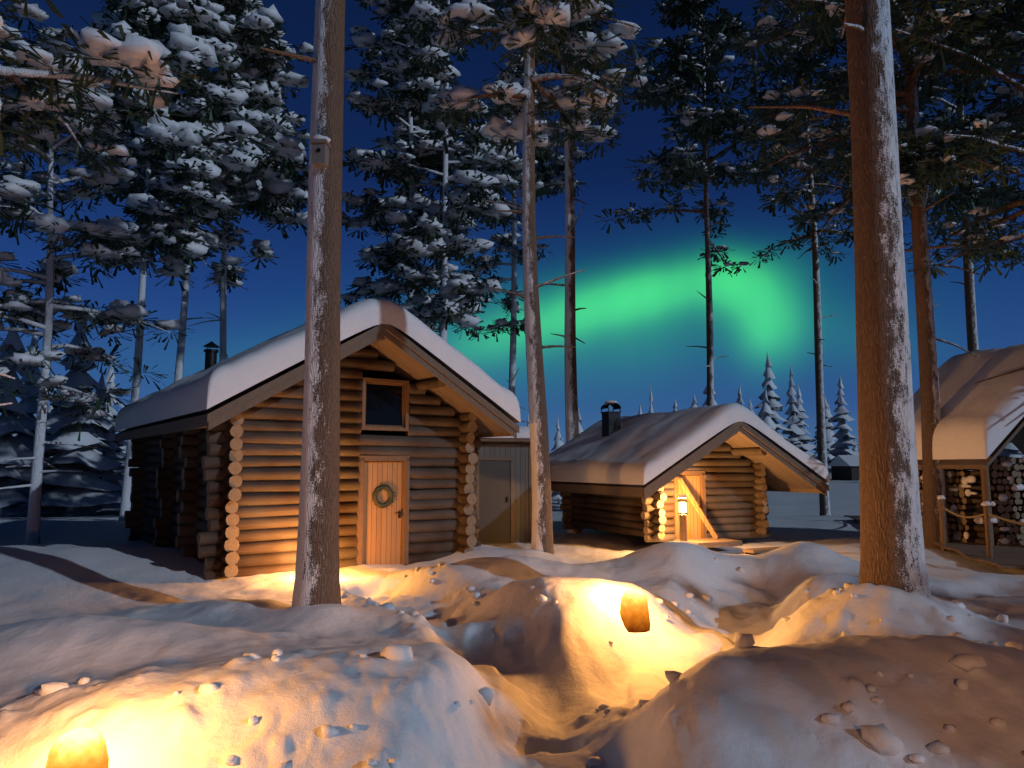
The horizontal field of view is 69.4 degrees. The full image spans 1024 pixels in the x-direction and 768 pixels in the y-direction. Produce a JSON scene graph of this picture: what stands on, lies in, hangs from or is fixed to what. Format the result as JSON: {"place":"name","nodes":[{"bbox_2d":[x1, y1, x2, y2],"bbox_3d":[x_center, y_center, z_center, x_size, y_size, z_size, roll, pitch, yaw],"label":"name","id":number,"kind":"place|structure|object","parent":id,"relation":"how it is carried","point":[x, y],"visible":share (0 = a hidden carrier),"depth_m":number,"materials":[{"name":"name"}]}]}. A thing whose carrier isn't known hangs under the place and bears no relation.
{"place":"outdoors","nodes":[
{"label":"outdoors","id":0,"kind":"place"},
{"bbox_2d":[0,467,1023,767],"bbox_3d":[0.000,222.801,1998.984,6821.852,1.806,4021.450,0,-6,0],"label":"snow ground","id":1,"kind":"structure","parent":0,"point":[138,633],"depth_m":6.31,"materials":[{"name":"white snow"}]},
{"bbox_2d":[45,727,108,767],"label":"ice lantern","id":2,"kind":"object","parent":1,"relation":"on","point":[83,747],"visible":1,"depth_m":3.98,"materials":[{"name":"ice"}]},
{"bbox_2d":[0,0,564,544],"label":"pine trunks","id":3,"kind":"object","parent":1,"relation":"on","point":[38,470],"visible":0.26,"depth_m":17.52,"materials":[{"name":"brown plant"}]},
{"bbox_2d":[0,0,660,440],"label":"pine needles","id":4,"kind":"object","parent":3,"relation":"attached to","point":[382,174],"visible":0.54,"depth_m":23.89,"materials":[{"name":"green plant"}]},
{"bbox_2d":[0,0,647,417],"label":"snow on branches","id":5,"kind":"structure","parent":4,"relation":"on","point":[132,50],"depth_m":24.41,"materials":[{"name":"white snow"}]},
{"bbox_2d":[115,297,520,579],"bbox_3d":[-4.458,1.157,15.137,5.440,4.583,8.230,5,-8,-36],"label":"log cabin","id":6,"kind":"object","parent":1,"relation":"on","point":[216,449],"visible":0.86,"depth_m":12.59,"materials":[{"name":"brown wood"}]},
{"bbox_2d":[259,0,640,606],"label":"snowy pine trunks","id":7,"kind":"object","parent":1,"relation":"on","point":[317,575],"visible":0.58,"depth_m":8.59,"materials":[{"name":"brown plant"}]},
{"bbox_2d":[310,134,331,167],"bbox_3d":[-2.180,-2.656,8.426,0.231,0.350,0.204,0,-6,0],"label":"bird box","id":8,"kind":"object","parent":7,"relation":"attached to","point":[321,145],"visible":1,"depth_m":8.36,"materials":[{"name":"grey wood"}]},
{"bbox_2d":[475,426,531,543],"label":"outhouse","id":9,"kind":"structure","parent":1,"relation":"on","point":[503,507],"depth_m":16.76,"materials":[{"name":"grey wood"}]},
{"bbox_2d":[0,275,1023,517],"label":"distant spruces","id":10,"kind":"object","parent":1,"relation":"on","point":[94,486],"visible":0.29,"depth_m":37.63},
{"bbox_2d":[33,557,1023,767],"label":"snow chunks","id":11,"kind":"object","parent":1,"relation":"on","point":[882,739],"visible":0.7,"depth_m":5.10,"materials":[{"name":"white snow"}]},
{"bbox_2d":[620,589,649,632],"bbox_3d":[1.304,2.394,7.853,0.327,0.415,0.314,0,-6,0],"label":"ice lantern","id":12,"kind":"object","parent":1,"relation":"on","point":[634,613],"visible":0.94,"depth_m":7.73,"materials":[{"name":"orange ice"}]},
{"bbox_2d":[677,495,687,541],"bbox_3d":[3.387,2.883,14.648,0.211,1.370,0.200,0,-6,0],"label":"post lantern","id":13,"kind":"object","parent":1,"relation":"on","point":[682,507],"visible":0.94,"depth_m":14.62,"materials":[{"name":"brown wood"}]},
{"bbox_2d":[550,400,829,541],"bbox_3d":[3.583,1.932,17.289,4.740,3.173,5.230,3,-7,-24],"label":"log cabin","id":14,"kind":"object","parent":1,"relation":"on","point":[729,464],"visible":0.94,"depth_m":15.84,"materials":[{"name":"brown wood"}]},
{"bbox_2d":[674,478,779,553],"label":"wooden planks","id":15,"kind":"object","parent":1,"relation":"on","point":[714,540],"depth_m":15.01,"materials":[{"name":"brown wood"}]},
{"bbox_2d":[594,0,1023,597],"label":"pine","id":16,"kind":"object","parent":1,"relation":"on","point":[936,174],"depth_m":15.51,"materials":[{"name":"brown plant"}]},
{"bbox_2d":[613,0,1023,266],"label":"pine foliage","id":17,"kind":"object","parent":16,"relation":"on","point":[924,131],"visible":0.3,"depth_m":17.39,"materials":[{"name":"green plant"}]},
{"bbox_2d":[828,455,858,480],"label":"house","id":18,"kind":"structure","parent":1,"relation":"on","point":[844,467],"depth_m":146.63,"materials":[{"name":"brown"}]},
{"bbox_2d":[844,515,1023,567],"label":"walkway","id":19,"kind":"structure","parent":1,"relation":"on","point":[1008,556],"depth_m":13.35,"materials":[{"name":"brown snow"}]},
{"bbox_2d":[913,343,1023,545],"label":"wood shed","id":20,"kind":"structure","parent":1,"relation":"on","point":[979,427],"depth_m":14.78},
{"bbox_2d":[937,495,1023,563],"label":"rope fence","id":21,"kind":"object","parent":1,"relation":"on","point":[986,514],"visible":0.24,"depth_m":13.02,"materials":[{"name":"brown wood"}]},
{"bbox_2d":[0,0,1023,455],"label":"sky","id":22,"kind":"structure","parent":0,"point":[638,286],"materials":[{"name":"blue"}]}
]}

